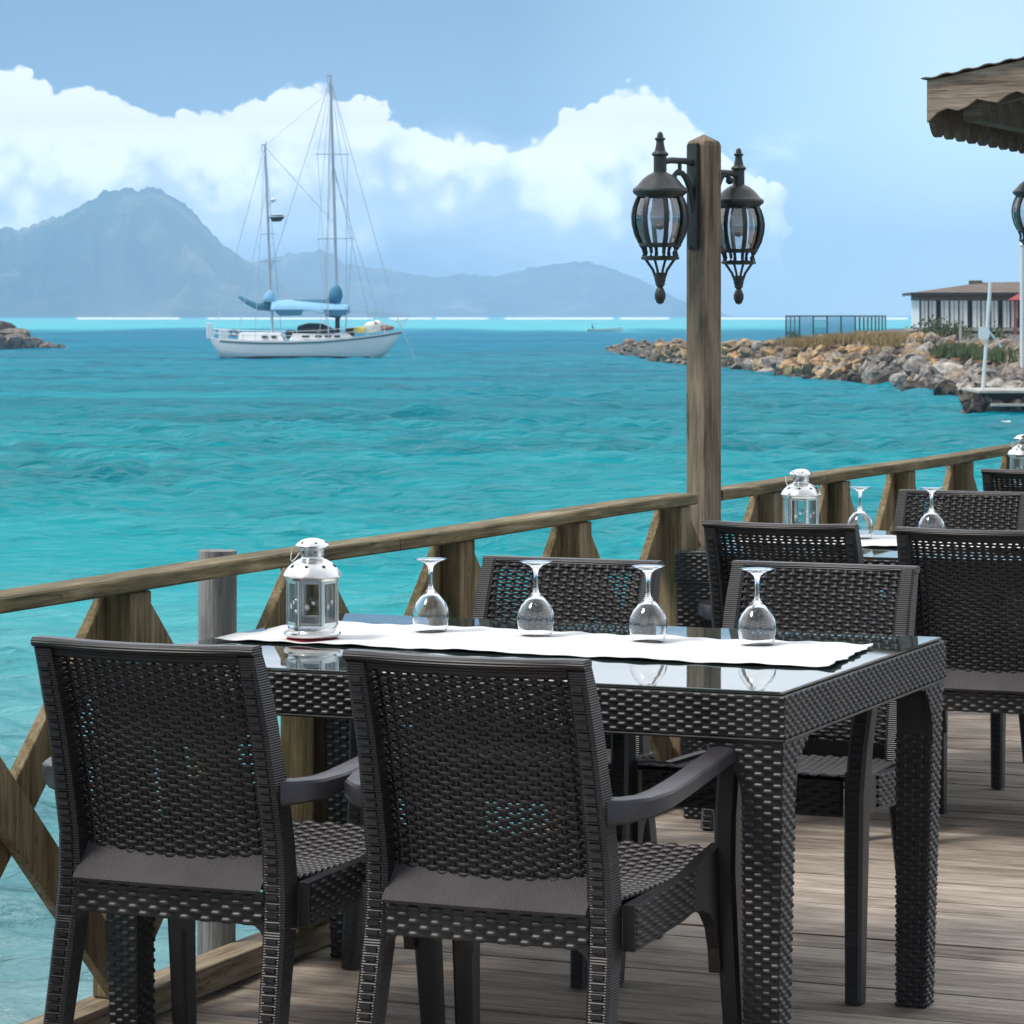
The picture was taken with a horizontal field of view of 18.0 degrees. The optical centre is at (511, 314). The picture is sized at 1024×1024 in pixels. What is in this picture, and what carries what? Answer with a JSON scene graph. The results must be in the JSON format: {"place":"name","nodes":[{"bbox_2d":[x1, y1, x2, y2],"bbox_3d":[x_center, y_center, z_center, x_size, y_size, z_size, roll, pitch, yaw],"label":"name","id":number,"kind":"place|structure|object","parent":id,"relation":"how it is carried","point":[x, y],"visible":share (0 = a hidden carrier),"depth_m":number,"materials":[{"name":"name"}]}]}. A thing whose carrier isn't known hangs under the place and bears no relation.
{"place":"outdoors","nodes":[
{"label":"outdoors","id":0,"kind":"place"},
{"bbox_2d":[0,186,416,316],"bbox_3d":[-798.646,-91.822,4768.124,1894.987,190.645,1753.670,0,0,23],"label":"hills","id":1,"kind":"structure","parent":0,"point":[147,251],"depth_m":4330.70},
{"bbox_2d":[250,249,729,315],"bbox_3d":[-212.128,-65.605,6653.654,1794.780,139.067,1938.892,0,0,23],"label":"hills","id":2,"kind":"structure","parent":0,"point":[583,288],"depth_m":6221.15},
{"bbox_2d":[0,316,1023,1023],"bbox_3d":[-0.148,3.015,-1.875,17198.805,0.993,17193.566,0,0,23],"label":"water","id":3,"kind":"structure","parent":0,"point":[126,444],"depth_m":70.70,"materials":[{"name":"liquid"}]},
{"bbox_2d":[4,334,23,348],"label":"boulder","id":4,"kind":"object","parent":3,"relation":"in","point":[13,341],"visible":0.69,"depth_m":283.38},
{"bbox_2d":[22,337,36,347],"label":"boulder","id":5,"kind":"object","parent":3,"relation":"in","point":[29,342],"visible":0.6,"depth_m":286.41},
{"bbox_2d":[197,549,236,955],"bbox_3d":[-0.640,2.255,6.976,0.090,3.490,0.085,0,0,23],"label":"mooring pile","id":6,"kind":"object","parent":3,"relation":"in","point":[217,607],"visible":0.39,"depth_m":6.94,"materials":[{"name":"grey wood"}]},
{"bbox_2d":[206,75,413,358],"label":"sailing boat","id":7,"kind":"object","parent":3,"relation":"on","point":[319,340],"visible":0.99,"depth_m":220.73,"materials":[{"name":"white paint"}]},
{"bbox_2d":[587,327,621,331],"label":"open boat","id":8,"kind":"object","parent":3,"relation":"on","point":[619,329],"visible":0.94,"depth_m":574.36,"materials":[{"name":"white paint"}]},
{"bbox_2d":[611,328,1019,395],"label":"breakwater mound","id":9,"kind":"object","parent":3,"relation":"in","point":[1016,339],"visible":0.09,"depth_m":188.66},
{"bbox_2d":[722,340,737,348],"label":"boulder","id":10,"kind":"object","parent":9,"relation":"on","point":[729,344],"visible":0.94,"depth_m":178.89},
{"bbox_2d":[729,350,738,364],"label":"boulder","id":11,"kind":"object","parent":9,"relation":"on","point":[733,354],"visible":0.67,"depth_m":174.46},
{"bbox_2d":[736,338,753,346],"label":"boulder","id":12,"kind":"object","parent":9,"relation":"on","point":[742,342],"visible":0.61,"depth_m":176.19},
{"bbox_2d":[740,346,750,357],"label":"boulder","id":13,"kind":"object","parent":9,"relation":"on","point":[744,351],"visible":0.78,"depth_m":171.01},
{"bbox_2d":[743,359,752,370],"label":"boulder","id":14,"kind":"object","parent":9,"relation":"on","point":[747,363],"visible":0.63,"depth_m":165.94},
{"bbox_2d":[751,341,760,351],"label":"boulder","id":15,"kind":"object","parent":9,"relation":"on","point":[756,346],"visible":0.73,"depth_m":169.86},
{"bbox_2d":[761,357,775,368],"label":"boulder","id":16,"kind":"object","parent":9,"relation":"on","point":[767,361],"visible":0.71,"depth_m":160.31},
{"bbox_2d":[779,357,796,369],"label":"boulder","id":17,"kind":"object","parent":9,"relation":"on","point":[784,363],"visible":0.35,"depth_m":156.25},
{"bbox_2d":[782,352,797,358],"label":"boulder","id":18,"kind":"object","parent":9,"relation":"on","point":[787,355],"visible":0.47,"depth_m":158.07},
{"bbox_2d":[783,363,801,375],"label":"boulder","id":19,"kind":"object","parent":9,"relation":"on","point":[788,369],"visible":0.49,"depth_m":154.11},
{"bbox_2d":[786,347,801,353],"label":"boulder","id":20,"kind":"object","parent":9,"relation":"on","point":[797,350],"visible":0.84,"depth_m":158.44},
{"bbox_2d":[605,338,992,383],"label":"rubble","id":21,"kind":"object","parent":9,"relation":"on","point":[896,351],"visible":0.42,"depth_m":177.81,"materials":[{"name":"stone"}]},
{"bbox_2d":[797,352,809,364],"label":"boulder","id":22,"kind":"object","parent":9,"relation":"on","point":[801,357],"visible":0.42,"depth_m":154.15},
{"bbox_2d":[802,362,814,374],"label":"boulder","id":23,"kind":"object","parent":9,"relation":"on","point":[808,367],"visible":0.51,"depth_m":150.29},
{"bbox_2d":[810,355,824,365],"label":"boulder","id":24,"kind":"object","parent":9,"relation":"on","point":[817,360],"visible":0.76,"depth_m":150.55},
{"bbox_2d":[810,345,832,356],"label":"boulder","id":25,"kind":"object","parent":9,"relation":"on","point":[817,351],"visible":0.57,"depth_m":153.31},
{"bbox_2d":[819,362,836,377],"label":"boulder","id":26,"kind":"object","parent":9,"relation":"on","point":[826,367],"visible":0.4,"depth_m":146.65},
{"bbox_2d":[785,315,885,338],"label":"glass windbreak","id":27,"kind":"object","parent":9,"relation":"on","point":[842,323],"visible":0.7,"depth_m":226.02,"materials":[{"name":"glass"}]},
{"bbox_2d":[829,352,843,361],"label":"boulder","id":28,"kind":"object","parent":9,"relation":"on","point":[835,354],"visible":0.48,"depth_m":148.03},
{"bbox_2d":[831,365,848,378],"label":"boulder","id":29,"kind":"object","parent":9,"relation":"on","point":[837,372],"visible":0.62,"depth_m":143.99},
{"bbox_2d":[841,351,859,368],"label":"boulder","id":30,"kind":"object","parent":9,"relation":"on","point":[852,356],"visible":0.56,"depth_m":145.14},
{"bbox_2d":[774,329,944,346],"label":"dry grass","id":31,"kind":"structure","parent":9,"relation":"on","point":[887,339],"depth_m":149.56,"materials":[{"name":"plant"}]},
{"bbox_2d":[859,344,872,356],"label":"boulder","id":32,"kind":"object","parent":9,"relation":"on","point":[863,351],"visible":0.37,"depth_m":143.21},
{"bbox_2d":[862,364,877,383],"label":"boulder","id":33,"kind":"object","parent":9,"relation":"on","point":[867,373],"visible":0.66,"depth_m":137.46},
{"bbox_2d":[867,345,882,359],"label":"boulder","id":34,"kind":"object","parent":9,"relation":"on","point":[873,350],"visible":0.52,"depth_m":141.13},
{"bbox_2d":[869,368,902,384],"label":"boulder","id":35,"kind":"object","parent":9,"relation":"on","point":[882,378],"visible":0.25,"depth_m":129.51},
{"bbox_2d":[878,347,895,359],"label":"boulder","id":36,"kind":"object","parent":9,"relation":"on","point":[889,350],"visible":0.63,"depth_m":137.50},
{"bbox_2d":[883,353,893,363],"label":"boulder","id":37,"kind":"object","parent":9,"relation":"on","point":[888,357],"visible":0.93,"depth_m":136.23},
{"bbox_2d":[889,372,908,385],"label":"boulder","id":38,"kind":"object","parent":9,"relation":"on","point":[897,379],"visible":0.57,"depth_m":127.57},
{"bbox_2d":[897,355,905,368],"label":"boulder","id":39,"kind":"object","parent":9,"relation":"on","point":[901,361],"visible":0.27,"depth_m":130.11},
{"bbox_2d":[901,341,919,355],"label":"boulder","id":40,"kind":"object","parent":9,"relation":"on","point":[908,347],"visible":0.3,"depth_m":132.76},
{"bbox_2d":[901,331,923,347],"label":"boulder","id":41,"kind":"object","parent":9,"relation":"on","point":[916,335],"visible":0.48,"depth_m":134.78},
{"bbox_2d":[904,382,924,389],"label":"boulder","id":42,"kind":"object","parent":9,"relation":"on","point":[911,385],"visible":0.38,"depth_m":122.38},
{"bbox_2d":[902,355,928,375],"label":"boulder","id":43,"kind":"object","parent":9,"relation":"on","point":[910,364],"visible":0.64,"depth_m":126.01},
{"bbox_2d":[914,341,932,356],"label":"boulder","id":44,"kind":"object","parent":9,"relation":"on","point":[924,347],"visible":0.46,"depth_m":130.21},
{"bbox_2d":[919,364,930,376],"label":"boulder","id":45,"kind":"object","parent":9,"relation":"on","point":[924,372],"visible":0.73,"depth_m":124.40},
{"bbox_2d":[923,332,941,346],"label":"boulder","id":46,"kind":"object","parent":9,"relation":"on","point":[933,337],"visible":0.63,"depth_m":131.27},
{"bbox_2d":[905,314,963,334],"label":"shrub","id":47,"kind":"object","parent":9,"relation":"on","point":[932,324],"visible":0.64,"depth_m":149.96,"materials":[{"name":"green plant"}]},
{"bbox_2d":[933,380,953,394],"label":"boulder","id":48,"kind":"object","parent":9,"relation":"on","point":[939,387],"visible":0.38,"depth_m":117.75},
{"bbox_2d":[924,318,971,337],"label":"shrub","id":49,"kind":"object","parent":9,"relation":"on","point":[944,330],"visible":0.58,"depth_m":148.93,"materials":[{"name":"green plant"}]},
{"bbox_2d":[935,362,963,375],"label":"boulder","id":50,"kind":"object","parent":9,"relation":"on","point":[942,369],"visible":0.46,"depth_m":119.55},
{"bbox_2d":[941,382,959,395],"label":"boulder","id":51,"kind":"object","parent":9,"relation":"on","point":[947,387],"visible":0.4,"depth_m":115.84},
{"bbox_2d":[930,319,978,340],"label":"shrub","id":52,"kind":"object","parent":9,"relation":"on","point":[956,332],"visible":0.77,"depth_m":146.90,"materials":[{"name":"green plant"}]},
{"bbox_2d":[943,368,966,381],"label":"boulder","id":53,"kind":"object","parent":9,"relation":"on","point":[953,373],"visible":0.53,"depth_m":118.51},
{"bbox_2d":[902,280,1019,334],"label":"waterside building","id":54,"kind":"structure","parent":9,"relation":"on","point":[967,304],"depth_m":195.89,"materials":[{"name":"concrete"}]},
{"bbox_2d":[911,301,913,326],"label":"window","id":55,"kind":"structure","parent":54,"relation":"in","point":[912,302],"depth_m":201.57,"materials":[{"name":"white glass"}]},
{"bbox_2d":[914,301,916,326],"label":"window","id":56,"kind":"structure","parent":54,"relation":"in","point":[915,302],"depth_m":198.97,"materials":[{"name":"white glass"}]},
{"bbox_2d":[921,301,927,327],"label":"window","id":57,"kind":"structure","parent":54,"relation":"in","point":[924,304],"depth_m":196.03,"materials":[{"name":"white glass"}]},
{"bbox_2d":[929,301,935,326],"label":"window","id":58,"kind":"structure","parent":54,"relation":"in","point":[932,304],"depth_m":195.98,"materials":[{"name":"white glass"}]},
{"bbox_2d":[941,301,948,326],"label":"window","id":59,"kind":"structure","parent":54,"relation":"in","point":[944,304],"depth_m":195.94,"materials":[{"name":"white glass"}]},
{"bbox_2d":[950,301,957,327],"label":"window","id":60,"kind":"structure","parent":54,"relation":"in","point":[953,304],"depth_m":195.94,"materials":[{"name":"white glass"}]},
{"bbox_2d":[960,301,966,326],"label":"window","id":61,"kind":"structure","parent":54,"relation":"in","point":[963,304],"depth_m":195.89,"materials":[{"name":"white glass"}]},
{"bbox_2d":[972,301,979,327],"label":"window","id":62,"kind":"structure","parent":54,"relation":"in","point":[975,304],"depth_m":195.84,"materials":[{"name":"white glass"}]},
{"bbox_2d":[982,301,989,327],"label":"window","id":63,"kind":"structure","parent":54,"relation":"in","point":[984,303],"depth_m":195.84,"materials":[{"name":"white glass"}]},
{"bbox_2d":[991,301,997,327],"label":"window","id":64,"kind":"structure","parent":54,"relation":"in","point":[994,304],"depth_m":195.79,"materials":[{"name":"white glass"}]},
{"bbox_2d":[1003,301,1008,327],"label":"window","id":65,"kind":"structure","parent":54,"relation":"in","point":[1005,303],"depth_m":195.75,"materials":[{"name":"white glass"}]},
{"bbox_2d":[956,378,969,390],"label":"boulder","id":66,"kind":"object","parent":9,"relation":"on","point":[963,384],"visible":0.56,"depth_m":115.82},
{"bbox_2d":[928,341,1019,361],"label":"green grass","id":67,"kind":"structure","parent":9,"relation":"on","point":[961,350],"depth_m":119.67,"materials":[{"name":"green plant"}]},
{"bbox_2d":[968,367,982,382],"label":"boulder","id":68,"kind":"object","parent":9,"relation":"on","point":[971,373],"visible":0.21,"depth_m":115.40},
{"bbox_2d":[972,372,990,386],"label":"boulder","id":69,"kind":"object","parent":9,"relation":"on","point":[976,379],"visible":0.35,"depth_m":113.81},
{"bbox_2d":[977,366,996,376],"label":"boulder","id":70,"kind":"object","parent":9,"relation":"on","point":[990,370],"visible":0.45,"depth_m":113.93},
{"bbox_2d":[959,388,1023,413],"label":"stone jetty","id":71,"kind":"object","parent":9,"relation":"on","point":[978,400],"visible":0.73,"depth_m":95.96,"materials":[{"name":"stone"}]},
{"bbox_2d":[978,282,1001,389],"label":"white pole","id":72,"kind":"object","parent":71,"relation":"on","point":[984,333],"visible":1,"depth_m":96.35,"materials":[{"name":"metal"}]},
{"bbox_2d":[970,321,1014,341],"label":"shrub","id":73,"kind":"object","parent":9,"relation":"on","point":[998,335],"visible":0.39,"depth_m":137.92,"materials":[{"name":"green plant"}]},
{"bbox_2d":[986,378,1004,387],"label":"boulder","id":74,"kind":"object","parent":9,"relation":"on","point":[996,383],"visible":0.41,"depth_m":111.45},
{"bbox_2d":[988,338,1012,351],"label":"boulder","id":75,"kind":"object","parent":9,"relation":"on","point":[1004,342],"visible":0.31,"depth_m":118.66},
{"bbox_2d":[1003,380,1020,387],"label":"boulder","id":76,"kind":"object","parent":9,"relation":"on","point":[1011,384],"visible":0.21,"depth_m":109.47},
{"bbox_2d":[1004,366,1023,379],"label":"boulder","id":77,"kind":"object","parent":9,"relation":"on","point":[1010,371],"visible":0.55,"depth_m":111.37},
{"bbox_2d":[1004,375,1023,384],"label":"boulder","id":78,"kind":"object","parent":9,"relation":"on","point":[1020,378],"visible":0.34,"depth_m":110.18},
{"bbox_2d":[1019,243,1023,368],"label":"white mast","id":79,"kind":"object","parent":9,"relation":"on","point":[1021,245],"visible":0.73,"depth_m":111.94,"materials":[{"name":"metal"}]},
{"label":"deck substructure","id":80,"kind":"structure","parent":3,"relation":"in","visible":0},
{"bbox_2d":[154,711,1023,1023],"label":"deck","id":81,"kind":"structure","parent":80,"relation":"on","point":[978,975],"depth_m":7.10,"materials":[{"name":"wood"}]},
{"bbox_2d":[31,636,445,1023],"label":"wicker armchair","id":82,"kind":"object","parent":81,"relation":"on","point":[181,863],"visible":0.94,"depth_m":5.62,"materials":[{"name":"wicker"}]},
{"bbox_2d":[341,555,664,988],"bbox_3d":[0.022,0.990,7.168,0.603,0.855,0.692,0,0,22],"label":"wicker armchair","id":83,"kind":"object","parent":81,"relation":"on","point":[487,605],"visible":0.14,"depth_m":7.40,"materials":[{"name":"wicker"}]},
{"bbox_2d":[0,443,1019,1023],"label":"deck railing","id":84,"kind":"object","parent":81,"relation":"on","point":[122,609],"visible":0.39,"depth_m":7.10,"materials":[{"name":"brown wood"}]},
{"bbox_2d":[96,613,946,1023],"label":"wicker table","id":85,"kind":"object","parent":81,"relation":"on","point":[764,721],"visible":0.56,"depth_m":6.04,"materials":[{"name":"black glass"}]},
{"bbox_2d":[214,621,872,666],"bbox_3d":[0.075,0.656,6.477,1.309,0.009,0.446,0,0,23],"label":"table runner","id":86,"kind":"object","parent":85,"relation":"on","point":[694,649],"visible":0.84,"depth_m":6.42,"materials":[{"name":"white fabric"}]},
{"bbox_2d":[286,637,338,641],"bbox_3d":[-0.405,0.657,6.537,0.108,0.002,0.108,0,0,23],"label":"red coaster","id":87,"kind":"object","parent":86,"relation":"on","point":[310,640],"visible":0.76,"depth_m":6.49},
{"bbox_2d":[283,538,340,639],"bbox_3d":[-0.405,0.554,6.537,0.119,0.204,0.119,0,0,17],"label":"table lantern","id":88,"kind":"object","parent":87,"relation":"on","point":[311,566],"visible":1,"depth_m":6.51,"materials":[{"name":"silver metal"}]},
{"bbox_2d":[412,557,448,632],"bbox_3d":[-0.169,0.582,6.684,0.078,0.153,0.078,0,0,23],"label":"wine glass","id":89,"kind":"object","parent":86,"relation":"on","point":[430,612],"visible":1,"depth_m":6.66,"materials":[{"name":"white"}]},
{"bbox_2d":[517,560,554,636],"bbox_3d":[0.049,0.582,6.608,0.078,0.153,0.078,0,0,23],"label":"wine glass","id":90,"kind":"object","parent":86,"relation":"on","point":[535,617],"visible":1,"depth_m":6.58,"materials":[{"name":"white"}]},
{"bbox_2d":[629,565,666,642],"bbox_3d":[0.274,0.582,6.491,0.078,0.153,0.078,0,0,23],"label":"wine glass","id":91,"kind":"object","parent":86,"relation":"on","point":[648,621],"visible":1,"depth_m":6.46,"materials":[{"name":"white"}]},
{"bbox_2d":[738,567,776,646],"bbox_3d":[0.488,0.582,6.422,0.078,0.153,0.078,0,0,23],"label":"wine glass","id":92,"kind":"object","parent":86,"relation":"on","point":[757,626],"visible":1,"depth_m":6.40,"materials":[{"name":"white"}]},
{"bbox_2d":[342,649,743,1023],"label":"wicker armchair","id":93,"kind":"object","parent":81,"relation":"on","point":[467,886],"visible":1,"depth_m":5.41,"materials":[{"name":"wicker"}]},
{"bbox_2d":[631,132,764,545],"bbox_3d":[0.548,0.443,9.434,0.502,1.945,0.169,0,0,-44],"label":"lamp post","id":94,"kind":"object","parent":81,"relation":"on","point":[700,218],"visible":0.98,"depth_m":9.41,"materials":[{"name":"brown wood"}]},
{"bbox_2d":[611,560,919,1004],"bbox_3d":[0.588,0.990,7.015,0.603,0.855,0.692,0,0,23],"label":"wicker armchair","id":95,"kind":"object","parent":81,"relation":"on","point":[855,758],"visible":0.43,"depth_m":7.09,"materials":[{"name":"wicker"}]},
{"bbox_2d":[698,520,933,829],"bbox_3d":[0.847,0.990,9.013,0.603,0.855,0.692,0,0,23],"label":"wicker armchair","id":96,"kind":"object","parent":81,"relation":"on","point":[719,560],"visible":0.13,"depth_m":8.76,"materials":[{"name":"wicker"}]},
{"bbox_2d":[674,530,1023,818],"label":"wicker table","id":97,"kind":"object","parent":81,"relation":"on","point":[691,578],"visible":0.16,"depth_m":9.03,"materials":[{"name":"wicker"}]},
{"bbox_2d":[732,535,1019,549],"bbox_3d":[1.274,0.656,9.309,1.226,0.010,0.459,0,0,23],"label":"table runner","id":98,"kind":"object","parent":97,"relation":"on","point":[882,540],"visible":0.14,"depth_m":9.35,"materials":[{"name":"white fabric"}]},
{"bbox_2d":[781,469,820,537],"bbox_3d":[0.853,0.557,9.520,0.119,0.204,0.119,0,0,-29],"label":"table lantern","id":99,"kind":"object","parent":98,"relation":"on","point":[801,487],"visible":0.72,"depth_m":9.49,"materials":[{"name":"silver metal"}]},
{"bbox_2d":[847,486,872,538],"bbox_3d":[1.022,0.582,9.470,0.078,0.153,0.078,0,0,23],"label":"wine glass","id":100,"kind":"object","parent":98,"relation":"on","point":[860,517],"visible":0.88,"depth_m":9.45,"materials":[{"name":"white"}]},
{"bbox_2d":[918,487,944,528],"bbox_3d":[1.227,0.582,9.427,0.078,0.153,0.078,0,0,23],"label":"wine glass","id":101,"kind":"object","parent":98,"relation":"on","point":[931,518],"visible":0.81,"depth_m":9.41,"materials":[{"name":"white"}]},
{"bbox_2d":[830,489,1023,788],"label":"wicker armchair","id":102,"kind":"object","parent":81,"relation":"on","point":[908,497],"visible":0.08,"depth_m":10.25,"materials":[{"name":"wicker"}]},
{"bbox_2d":[886,527,1023,844],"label":"wicker armchair","id":103,"kind":"object","parent":81,"relation":"on","point":[987,678],"visible":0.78,"depth_m":8.54,"materials":[{"name":"wicker"}]},
{"bbox_2d":[921,56,1023,153],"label":"roof","id":104,"kind":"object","parent":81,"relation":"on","point":[982,105],"visible":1,"depth_m":11.99,"materials":[{"name":"brown wood"}]},
{"bbox_2d":[973,488,1017,527],"bbox_3d":[2.560,1.038,12.261,1.392,0.750,1.067,0,0,23],"label":"wicker table","id":105,"kind":"object","parent":81,"relation":"on","point":[983,503],"visible":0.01,"depth_m":12.04,"materials":[{"name":"wicker"}]},
{"bbox_3d":[2.519,0.657,12.247,1.246,0.009,0.462,0,0,23],"label":"table runner","id":106,"kind":"object","parent":105,"relation":"on","visible":0},
{"bbox_2d":[1007,434,1023,486],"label":"table lantern","id":107,"kind":"object","parent":106,"relation":"on","point":[1016,452],"visible":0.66,"depth_m":12.23,"materials":[{"name":"silver metal"}]},
{"bbox_2d":[981,469,1023,528],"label":"wicker armchair","id":108,"kind":"object","parent":81,"relation":"on","point":[990,477],"visible":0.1,"depth_m":11.76,"materials":[{"name":"wicker"}]},
{"bbox_2d":[0,0,1023,315],"label":"sky","id":109,"kind":"structure","parent":0,"point":[493,138],"materials":[{"name":"blue"}]},
{"bbox_2d":[1011,181,1023,244],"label":"lantern","id":110,"kind":"object","parent":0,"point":[1018,192],"visible":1,"depth_m":12.95,"materials":[{"name":"black metal"}]},
{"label":"rocky point","id":111,"kind":"structure","parent":0,"visible":0},
{"bbox_2d":[0,321,15,329],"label":"boulder","id":112,"kind":"object","parent":111,"relation":"on","point":[5,325],"visible":0.41,"depth_m":292.18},
{"bbox_2d":[0,328,30,336],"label":"boulder","id":113,"kind":"object","parent":111,"relation":"on","point":[4,332],"visible":0.41,"depth_m":291.37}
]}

